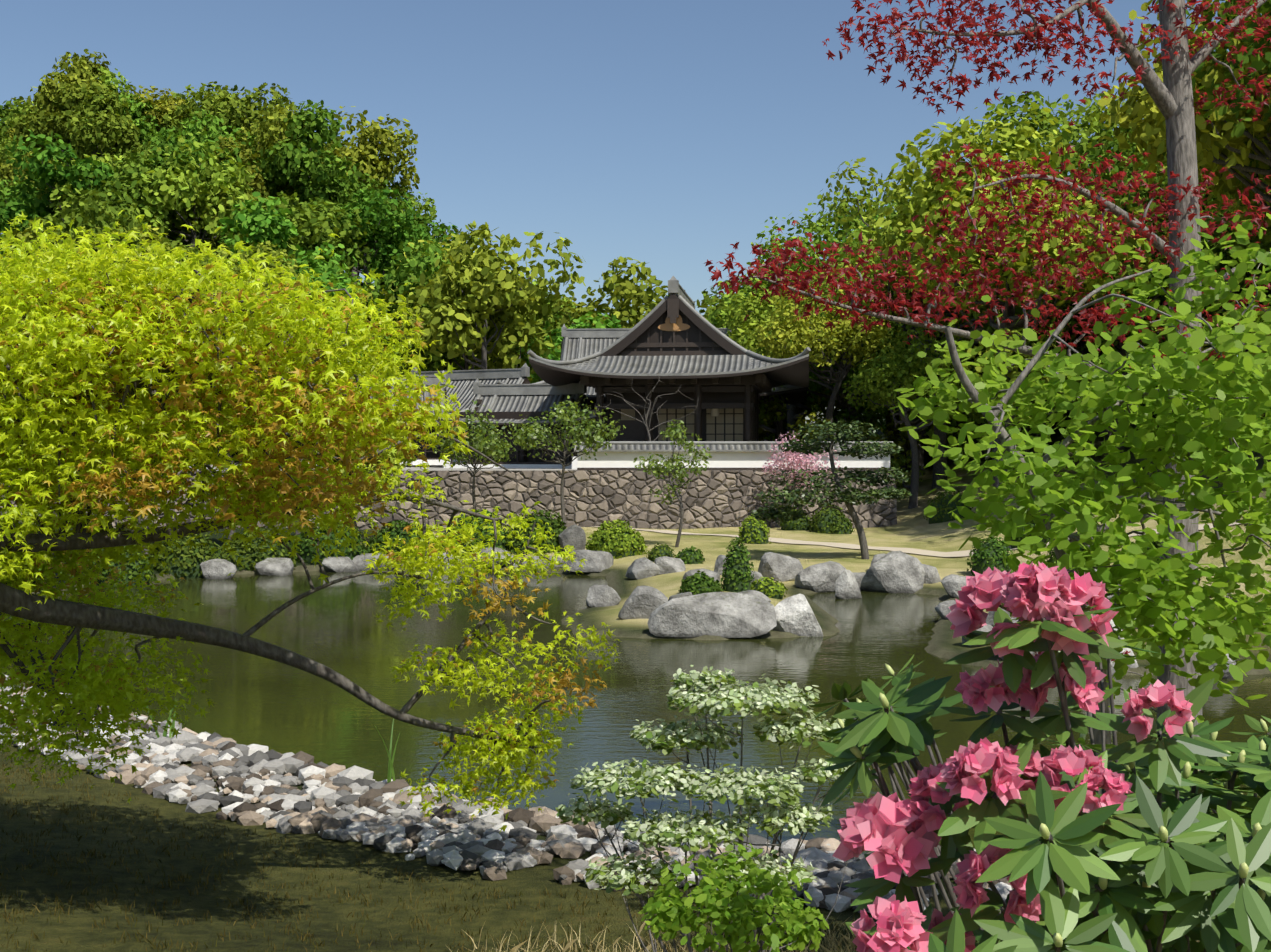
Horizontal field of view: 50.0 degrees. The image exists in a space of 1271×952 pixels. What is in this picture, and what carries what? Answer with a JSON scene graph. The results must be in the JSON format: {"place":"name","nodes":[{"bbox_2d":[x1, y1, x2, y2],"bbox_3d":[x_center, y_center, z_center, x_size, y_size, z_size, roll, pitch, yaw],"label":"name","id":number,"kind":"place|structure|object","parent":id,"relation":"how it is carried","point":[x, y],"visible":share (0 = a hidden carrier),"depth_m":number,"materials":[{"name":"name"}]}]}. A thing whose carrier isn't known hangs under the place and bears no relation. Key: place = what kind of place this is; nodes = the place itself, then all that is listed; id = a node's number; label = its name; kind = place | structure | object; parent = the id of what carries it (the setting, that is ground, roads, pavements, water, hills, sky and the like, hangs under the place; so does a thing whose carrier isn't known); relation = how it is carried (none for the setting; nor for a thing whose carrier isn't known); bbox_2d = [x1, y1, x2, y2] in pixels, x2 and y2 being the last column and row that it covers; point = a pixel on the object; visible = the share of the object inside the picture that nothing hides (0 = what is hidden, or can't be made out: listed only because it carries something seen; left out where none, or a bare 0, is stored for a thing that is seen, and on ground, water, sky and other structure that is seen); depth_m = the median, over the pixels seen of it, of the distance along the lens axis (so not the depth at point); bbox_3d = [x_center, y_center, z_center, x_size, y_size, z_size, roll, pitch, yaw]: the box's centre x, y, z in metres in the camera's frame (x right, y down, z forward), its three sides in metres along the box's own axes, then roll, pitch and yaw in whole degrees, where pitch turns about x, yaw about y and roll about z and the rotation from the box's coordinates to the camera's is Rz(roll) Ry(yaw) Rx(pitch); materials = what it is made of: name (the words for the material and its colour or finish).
{"place":"outdoors","nodes":[
{"label":"outdoors","id":0,"kind":"place"},
{"bbox_2d":[0,0,1261,422],"label":"sky","id":1,"kind":"structure","parent":0,"point":[665,135],"materials":[{"name":"blue"}]},
{"bbox_2d":[0,225,1270,951],"bbox_3d":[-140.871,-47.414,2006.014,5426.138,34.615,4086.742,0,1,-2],"label":"terrain","id":2,"kind":"structure","parent":0,"point":[910,529],"depth_m":12.26,"materials":[{"name":"green plant"}]},
{"bbox_2d":[12,83,104,166],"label":"forest tree","id":3,"kind":"object","parent":2,"relation":"on","point":[64,104],"visible":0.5,"depth_m":154.04,"materials":[{"name":"green plant"}]},
{"bbox_2d":[0,129,119,237],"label":"forest tree","id":4,"kind":"object","parent":2,"relation":"on","point":[46,174],"visible":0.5,"depth_m":127.61,"materials":[{"name":"green plant"}]},
{"bbox_2d":[28,52,118,150],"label":"forest tree","id":5,"kind":"object","parent":2,"relation":"on","point":[45,95],"visible":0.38,"depth_m":159.75,"materials":[{"name":"green plant"}]},
{"bbox_2d":[34,153,123,221],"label":"forest tree","id":6,"kind":"object","parent":2,"relation":"on","point":[66,190],"visible":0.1,"depth_m":129.49,"materials":[{"name":"green plant"}]},
{"bbox_2d":[44,66,130,119],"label":"forest tree","id":7,"kind":"object","parent":2,"relation":"on","point":[109,78],"depth_m":165.32,"materials":[{"name":"green plant"}]},
{"bbox_2d":[31,188,146,263],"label":"forest tree","id":8,"kind":"object","parent":2,"relation":"on","point":[81,214],"visible":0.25,"depth_m":112.78,"materials":[{"name":"green plant"}]},
{"bbox_2d":[65,81,140,166],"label":"forest tree","id":9,"kind":"object","parent":2,"relation":"on","point":[101,132],"visible":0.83,"depth_m":147.82,"materials":[{"name":"green plant"}]},
{"bbox_2d":[66,49,150,102],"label":"forest tree","id":10,"kind":"object","parent":2,"relation":"on","point":[94,67],"visible":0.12,"depth_m":173.14,"materials":[{"name":"green plant"}]},
{"bbox_2d":[65,545,157,586],"bbox_3d":[-15.949,2.903,41.303,3.098,2.308,2.067,0,1,-2],"label":"shrub","id":11,"kind":"object","parent":2,"relation":"on","point":[134,572],"visible":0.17,"depth_m":40.61,"materials":[{"name":"green plant"}]},
{"bbox_2d":[80,94,163,152],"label":"forest tree","id":12,"kind":"object","parent":2,"relation":"on","point":[145,128],"visible":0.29,"depth_m":154.53,"materials":[{"name":"green plant"}]},
{"bbox_2d":[86,152,206,244],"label":"forest tree","id":13,"kind":"object","parent":2,"relation":"on","point":[130,179],"visible":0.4,"depth_m":125.93,"materials":[{"name":"green plant"}]},
{"bbox_2d":[128,86,189,141],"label":"forest tree","id":14,"kind":"object","parent":2,"relation":"on","point":[162,104],"visible":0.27,"depth_m":156.63,"materials":[{"name":"green plant"}]},
{"bbox_2d":[115,132,255,256],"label":"forest tree","id":15,"kind":"object","parent":2,"relation":"on","point":[217,183],"visible":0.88,"depth_m":127.91,"materials":[{"name":"green plant"}]},
{"bbox_2d":[120,128,250,247],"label":"forest tree","id":16,"kind":"object","parent":2,"relation":"on","point":[162,152],"visible":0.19,"depth_m":131.70,"materials":[{"name":"green plant"}]},
{"bbox_2d":[148,532,229,578],"bbox_3d":[-14.483,2.897,43.886,2.807,2.677,1.893,0,1,-2],"label":"shrub","id":17,"kind":"object","parent":2,"relation":"on","point":[187,563],"visible":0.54,"depth_m":43.37,"materials":[{"name":"green plant"}]},
{"bbox_2d":[143,109,257,265],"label":"forest tree","id":18,"kind":"object","parent":2,"relation":"on","point":[192,127],"visible":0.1,"depth_m":144.04,"materials":[{"name":"green plant"}]},
{"bbox_2d":[3,689,399,782],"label":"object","id":19,"kind":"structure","parent":2,"relation":"on","point":[391,774],"depth_m":15.54,"materials":[{"name":"green plant"}]},
{"bbox_2d":[158,81,261,151],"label":"forest tree","id":20,"kind":"object","parent":2,"relation":"on","point":[207,100],"visible":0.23,"depth_m":151.78,"materials":[{"name":"green plant"}]},
{"bbox_2d":[195,136,270,257],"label":"forest tree","id":21,"kind":"object","parent":2,"relation":"on","point":[255,183],"visible":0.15,"depth_m":139.59,"materials":[{"name":"green plant"}]},
{"bbox_2d":[198,187,267,262],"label":"forest tree","id":22,"kind":"object","parent":2,"relation":"on","point":[214,243],"visible":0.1,"depth_m":130.63,"materials":[{"name":"green plant"}]},
{"bbox_2d":[196,82,305,188],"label":"forest tree","id":23,"kind":"object","parent":2,"relation":"on","point":[255,105],"visible":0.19,"depth_m":152.29,"materials":[{"name":"green plant"}]},
{"bbox_2d":[217,528,296,570],"bbox_3d":[-12.830,2.921,45.726,2.917,2.374,2.016,0,1,-2],"label":"shrub","id":24,"kind":"object","parent":2,"relation":"on","point":[254,554],"visible":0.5,"depth_m":45.23,"materials":[{"name":"green plant"}]},
{"bbox_2d":[234,103,322,198],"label":"forest tree","id":25,"kind":"object","parent":2,"relation":"on","point":[271,135],"visible":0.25,"depth_m":144.02,"materials":[{"name":"green plant"}]},
{"bbox_2d":[217,192,357,293],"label":"forest tree","id":26,"kind":"object","parent":2,"relation":"on","point":[256,219],"visible":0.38,"depth_m":111.58,"materials":[{"name":"green plant"}]},
{"bbox_2d":[220,191,370,271],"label":"forest tree","id":27,"kind":"object","parent":2,"relation":"on","point":[304,232],"visible":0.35,"depth_m":126.61,"materials":[{"name":"green plant"}]},
{"bbox_2d":[246,99,364,204],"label":"forest tree","id":28,"kind":"object","parent":2,"relation":"on","point":[307,168],"visible":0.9,"depth_m":140.59,"materials":[{"name":"green plant"}]},
{"bbox_2d":[0,210,620,831],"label":"yellow maple tree","id":29,"kind":"object","parent":2,"relation":"on","point":[168,324],"visible":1,"depth_m":9.12,"materials":[{"name":"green plant"}]},
{"bbox_2d":[289,522,370,563],"bbox_3d":[-10.655,2.623,47.156,3.110,2.571,2.072,0,1,-2],"label":"shrub","id":30,"kind":"object","parent":2,"relation":"on","point":[307,551],"visible":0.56,"depth_m":46.55,"materials":[{"name":"green plant"}]},
{"bbox_2d":[290,268,375,370],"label":"forest tree","id":31,"kind":"object","parent":2,"relation":"on","point":[336,283],"visible":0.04,"depth_m":101.30,"materials":[{"name":"green plant"}]},
{"bbox_2d":[300,196,372,277],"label":"forest tree","id":32,"kind":"object","parent":2,"relation":"on","point":[325,211],"visible":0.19,"depth_m":130.88,"materials":[{"name":"green plant"}]},
{"bbox_2d":[295,165,393,252],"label":"forest tree","id":33,"kind":"object","parent":2,"relation":"on","point":[356,186],"visible":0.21,"depth_m":141.27,"materials":[{"name":"green plant"}]},
{"bbox_2d":[298,404,417,533],"bbox_3d":[-10.793,0.071,52.517,4.718,5.782,4.975,0,1,-2],"label":"tree","id":34,"kind":"object","parent":2,"relation":"on","point":[391,455],"visible":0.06,"depth_m":52.16,"materials":[{"name":"green plant"}]},
{"bbox_2d":[316,106,419,282],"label":"forest tree","id":35,"kind":"object","parent":2,"relation":"on","point":[364,152],"visible":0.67,"depth_m":153.88,"materials":[{"name":"green plant"}]},
{"bbox_2d":[332,187,421,292],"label":"forest tree","id":36,"kind":"object","parent":2,"relation":"on","point":[389,233],"visible":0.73,"depth_m":135.30,"materials":[{"name":"green plant"}]},
{"bbox_2d":[366,520,439,559],"bbox_3d":[-8.131,2.734,47.943,2.914,2.409,2.264,0,1,-2],"label":"shrub","id":37,"kind":"object","parent":2,"relation":"on","point":[395,532],"visible":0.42,"depth_m":47.27,"materials":[{"name":"green plant"}]},
{"bbox_2d":[377,181,436,287],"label":"forest tree","id":38,"kind":"object","parent":2,"relation":"on","point":[427,207],"visible":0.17,"depth_m":159.06,"materials":[{"name":"green plant"}]},
{"bbox_2d":[362,242,453,357],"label":"forest tree","id":39,"kind":"object","parent":2,"relation":"on","point":[414,259],"visible":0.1,"depth_m":106.51,"materials":[{"name":"green plant"}]},
{"bbox_2d":[362,219,461,280],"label":"forest tree","id":40,"kind":"object","parent":2,"relation":"on","point":[424,235],"visible":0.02,"depth_m":148.13,"materials":[{"name":"green plant"}]},
{"bbox_2d":[367,314,474,374],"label":"forest tree","id":41,"kind":"object","parent":2,"relation":"on","point":[435,365],"visible":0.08,"depth_m":100.40,"materials":[{"name":"green plant"}]},
{"bbox_2d":[0,464,896,529],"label":"stone retaining wall","id":42,"kind":"structure","parent":2,"relation":"on","point":[717,498],"depth_m":60.32,"materials":[{"name":"grey stone"}]},
{"bbox_2d":[22,226,169,447],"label":"yard tree","id":43,"kind":"object","parent":42,"relation":"on","point":[148,241],"visible":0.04,"depth_m":80.01,"materials":[{"name":"green plant"}]},
{"bbox_2d":[198,241,340,321],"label":"yard tree","id":44,"kind":"object","parent":42,"relation":"on","point":[237,269],"visible":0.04,"depth_m":88.07,"materials":[{"name":"green plant"}]},
{"bbox_2d":[297,370,466,464],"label":"building","id":45,"kind":"structure","parent":42,"relation":"on","point":[431,456],"depth_m":76.04,"materials":[{"name":"tile"}]},
{"bbox_2d":[411,363,529,456],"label":"building","id":46,"kind":"structure","parent":42,"relation":"on","point":[462,381],"depth_m":83.61,"materials":[{"name":"tile"}]},
{"bbox_2d":[434,378,605,467],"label":"building","id":47,"kind":"structure","parent":42,"relation":"on","point":[506,403],"depth_m":69.78,"materials":[{"name":"tile"}]},
{"bbox_2d":[496,324,807,439],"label":"building","id":48,"kind":"structure","parent":42,"relation":"on","point":[577,343],"depth_m":85.27,"materials":[{"name":"tile"}]},
{"bbox_2d":[574,441,892,469],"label":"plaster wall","id":49,"kind":"structure","parent":42,"relation":"on","point":[729,455],"depth_m":60.80,"materials":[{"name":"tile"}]},
{"bbox_2d":[378,275,545,371],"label":"forest tree","id":50,"kind":"object","parent":2,"relation":"on","point":[490,364],"visible":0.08,"depth_m":101.81,"materials":[{"name":"green plant"}]},
{"bbox_2d":[439,509,510,555],"bbox_3d":[-5.732,2.505,48.516,2.963,2.712,1.940,0,1,-2],"label":"shrub","id":51,"kind":"object","parent":2,"relation":"on","point":[501,544],"visible":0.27,"depth_m":47.98,"materials":[{"name":"green plant"}]},
{"bbox_2d":[434,400,516,512],"bbox_3d":[-6.344,-0.114,55.456,4.701,5.930,3.050,1,1,35],"label":"young tree","id":52,"kind":"object","parent":2,"relation":"on","point":[490,445],"visible":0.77,"depth_m":55.20,"materials":[{"name":"green plant"}]},
{"bbox_2d":[396,220,586,373],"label":"forest tree","id":53,"kind":"object","parent":2,"relation":"on","point":[481,287],"visible":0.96,"depth_m":95.57,"materials":[{"name":"green plant"}]},
{"bbox_2d":[0,675,1013,915],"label":"shore cobble rocks","id":54,"kind":"object","parent":2,"relation":"on","point":[342,803],"visible":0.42,"depth_m":14.08,"materials":[{"name":"grey stone"}]},
{"bbox_2d":[0,752,1051,951],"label":"moss grass tufts","id":55,"kind":"object","parent":2,"relation":"on","point":[183,876],"depth_m":11.32,"materials":[{"name":"green plant"}]},
{"bbox_2d":[505,509,566,554],"bbox_3d":[-3.443,2.477,48.490,2.640,2.605,1.693,0,1,-2],"label":"shrub","id":56,"kind":"object","parent":2,"relation":"on","point":[557,527],"visible":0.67,"depth_m":48.04,"materials":[{"name":"green plant"}]},
{"bbox_2d":[503,395,625,525],"bbox_3d":[-2.897,-0.242,55.675,5.033,6.161,3.835,0,1,-2],"label":"young tree","id":57,"kind":"object","parent":2,"relation":"on","point":[533,436],"visible":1,"depth_m":55.67,"materials":[{"name":"green plant"}]},
{"bbox_2d":[507,311,621,383],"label":"forest tree","id":58,"kind":"object","parent":2,"relation":"on","point":[557,338],"visible":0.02,"depth_m":101.50,"materials":[{"name":"green plant"}]},
{"bbox_2d":[585,519,647,558],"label":"round shrub","id":59,"kind":"object","parent":2,"relation":"on","point":[616,541],"visible":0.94,"depth_m":46.04,"materials":[{"name":"green plant"}]},
{"bbox_2d":[536,256,699,335],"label":"forest tree","id":60,"kind":"object","parent":2,"relation":"on","point":[626,289],"visible":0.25,"depth_m":112.88,"materials":[{"name":"green plant"}]},
{"bbox_2d":[633,419,711,546],"bbox_3d":[1.455,0.467,49.924,2.533,5.119,2.912,0,1,-22],"label":"young tree","id":61,"kind":"object","parent":2,"relation":"on","point":[671,463],"visible":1,"depth_m":49.87,"materials":[{"name":"green plant"}]},
{"bbox_2d":[678,570,722,594],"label":"shrub","id":62,"kind":"object","parent":2,"relation":"on","point":[695,583],"visible":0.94,"depth_m":34.09,"materials":[{"name":"green plant"}]},
{"bbox_2d":[556,665,851,951],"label":"white flowering shrub","id":63,"kind":"object","parent":2,"relation":"on","point":[764,697],"visible":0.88,"depth_m":6.97,"materials":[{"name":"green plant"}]},
{"bbox_2d":[200,525,1235,678],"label":"garden rocks","id":64,"kind":"object","parent":2,"relation":"on","point":[749,614],"visible":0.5,"depth_m":37.19,"materials":[{"name":"grey stone"}]},
{"bbox_2d":[638,843,828,951],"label":"green shrub","id":65,"kind":"object","parent":2,"relation":"on","point":[674,912],"visible":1,"depth_m":5.09,"materials":[{"name":"green plant"}]},
{"bbox_2d":[720,535,754,592],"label":"cone shrub","id":66,"kind":"object","parent":2,"relation":"on","point":[736,576],"visible":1,"depth_m":34.68,"materials":[{"name":"green plant"}]},
{"bbox_2d":[738,514,770,543],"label":"shrub","id":67,"kind":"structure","parent":2,"relation":"on","point":[755,531],"depth_m":51.84,"materials":[{"name":"green plant"}]},
{"bbox_2d":[699,210,838,440],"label":"grove tree","id":68,"kind":"object","parent":2,"relation":"on","point":[792,414],"visible":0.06,"depth_m":94.67,"materials":[{"name":"green plant"}]},
{"bbox_2d":[750,577,787,599],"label":"shrub","id":69,"kind":"object","parent":2,"relation":"on","point":[769,587],"visible":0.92,"depth_m":35.10,"materials":[{"name":"green plant"}]},
{"bbox_2d":[721,284,838,440],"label":"yard tree","id":70,"kind":"object","parent":2,"relation":"on","point":[746,338],"visible":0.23,"depth_m":81.91,"materials":[{"name":"green plant"}]},
{"bbox_2d":[762,431,840,503],"bbox_3d":[7.121,0.370,59.398,3.212,4.692,3.547,0,1,-2],"label":"pink flowering shrub","id":71,"kind":"object","parent":2,"relation":"on","point":[792,459],"visible":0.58,"depth_m":58.58,"materials":[{"name":"pink plant"}]},
{"bbox_2d":[451,913,1197,951],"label":"dry grass patch","id":72,"kind":"object","parent":2,"relation":"on","point":[649,947],"visible":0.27,"depth_m":9.91,"materials":[{"name":"plant"}]},
{"bbox_2d":[757,190,899,437],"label":"grove tree","id":73,"kind":"object","parent":2,"relation":"on","point":[845,205],"visible":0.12,"depth_m":113.17,"materials":[{"name":"green plant"}]},
{"bbox_2d":[753,274,904,440],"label":"yard tree","id":74,"kind":"object","parent":2,"relation":"on","point":[802,334],"visible":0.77,"depth_m":72.91,"materials":[{"name":"green plant"}]},
{"bbox_2d":[750,418,911,558],"bbox_3d":[6.479,0.583,44.860,5.398,4.942,3.323,0,1,-2],"label":"niwaki pine","id":75,"kind":"object","parent":2,"relation":"on","point":[846,497],"visible":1,"depth_m":44.68,"materials":[{"name":"green plant"}]},
{"bbox_2d":[808,502,854,533],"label":"shrub","id":76,"kind":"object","parent":2,"relation":"on","point":[827,520],"depth_m":57.07,"materials":[{"name":"green plant"}]},
{"bbox_2d":[757,273,943,440],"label":"yard tree","id":77,"kind":"object","parent":2,"relation":"on","point":[851,409],"visible":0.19,"depth_m":80.22,"materials":[{"name":"green plant"}]},
{"bbox_2d":[776,257,951,469],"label":"grove tree","id":78,"kind":"object","parent":2,"relation":"on","point":[908,452],"depth_m":81.27,"materials":[{"name":"green plant"}]},
{"bbox_2d":[808,157,955,475],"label":"grove tree","id":79,"kind":"object","parent":2,"relation":"on","point":[890,194],"visible":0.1,"depth_m":86.66,"materials":[{"name":"green plant"}]},
{"bbox_2d":[816,195,969,468],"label":"grove tree","id":80,"kind":"object","parent":2,"relation":"on","point":[906,449],"depth_m":97.87,"materials":[{"name":"green plant"}]},
{"bbox_2d":[843,314,975,508],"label":"yard tree","id":81,"kind":"object","parent":2,"relation":"on","point":[886,379],"visible":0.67,"depth_m":66.94,"materials":[{"name":"green plant"}]},
{"bbox_2d":[819,187,1067,489],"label":"grove tree","id":82,"kind":"object","parent":2,"relation":"on","point":[938,467],"visible":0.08,"depth_m":74.99,"materials":[{"name":"green plant"}]},
{"bbox_2d":[923,490,974,523],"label":"bank shrub","id":83,"kind":"object","parent":2,"relation":"on","point":[942,506],"visible":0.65,"depth_m":57.20,"materials":[{"name":"green plant"}]},
{"bbox_2d":[703,0,1270,802],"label":"red maple tree","id":84,"kind":"object","parent":2,"relation":"on","point":[1171,94],"visible":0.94,"depth_m":10.39,"materials":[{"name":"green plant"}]},
{"bbox_2d":[967,534,1013,575],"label":"round shrub","id":85,"kind":"object","parent":2,"relation":"on","point":[991,556],"visible":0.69,"depth_m":39.77,"materials":[{"name":"green plant"}]},
{"bbox_2d":[865,102,1168,487],"bbox_3d":[17.433,-7.740,63.443,12.892,18.982,15.102,-1,1,-28],"label":"grove tree","id":86,"kind":"object","parent":2,"relation":"on","point":[926,191],"visible":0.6,"depth_m":61.30,"materials":[{"name":"green plant"}]},
{"bbox_2d":[875,90,1167,476],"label":"grove tree","id":87,"kind":"object","parent":2,"relation":"on","point":[1062,118],"visible":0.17,"depth_m":70.51,"materials":[{"name":"green plant"}]},
{"bbox_2d":[809,561,1270,951],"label":"rhododendron bush","id":88,"kind":"object","parent":2,"relation":"on","point":[1085,865],"visible":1,"depth_m":3.11,"materials":[{"name":"green plant"}]},
{"bbox_2d":[888,190,1270,793],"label":"fresh green tree","id":89,"kind":"object","parent":2,"relation":"on","point":[1218,415],"visible":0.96,"depth_m":7.93,"materials":[{"name":"green plant"}]},
{"bbox_2d":[1002,134,1240,453],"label":"grove tree","id":90,"kind":"object","parent":2,"relation":"on","point":[1118,344],"visible":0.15,"depth_m":69.59,"materials":[{"name":"green plant"}]},
{"bbox_2d":[1042,88,1224,440],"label":"grove tree","id":91,"kind":"object","parent":2,"relation":"on","point":[1095,107],"visible":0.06,"depth_m":81.92,"materials":[{"name":"green plant"}]},
{"bbox_2d":[1076,118,1270,429],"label":"grove tree","id":92,"kind":"object","parent":2,"relation":"on","point":[1205,202],"visible":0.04,"depth_m":74.26,"materials":[{"name":"green plant"}]},
{"bbox_2d":[1097,0,1270,415],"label":"grove tree","id":93,"kind":"object","parent":2,"relation":"on","point":[1212,141],"visible":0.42,"depth_m":47.82,"materials":[{"name":"green plant"}]},
{"bbox_2d":[1186,0,1270,223],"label":"grove tree","id":94,"kind":"object","parent":2,"relation":"on","point":[1257,63],"visible":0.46,"depth_m":43.51,"materials":[{"name":"green plant"}]},
{"bbox_2d":[1207,199,1270,322],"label":"grove tree","id":95,"kind":"object","parent":2,"relation":"on","point":[1266,237],"visible":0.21,"depth_m":66.83,"materials":[{"name":"green plant"}]},
{"bbox_2d":[2,569,1270,854],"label":"pond water","id":96,"kind":"structure","parent":0,"point":[282,707],"depth_m":24.26,"materials":[{"name":"green liquid"}]},
{"bbox_2d":[527,276,810,468],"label":"japanese temple building","id":97,"kind":"structure","parent":0,"point":[675,339],"depth_m":66.01,"materials":[{"name":"tile"}]},
{"bbox_2d":[591,522,1240,556],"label":"garden path","id":98,"kind":"structure","parent":0,"point":[921,551],"depth_m":49.26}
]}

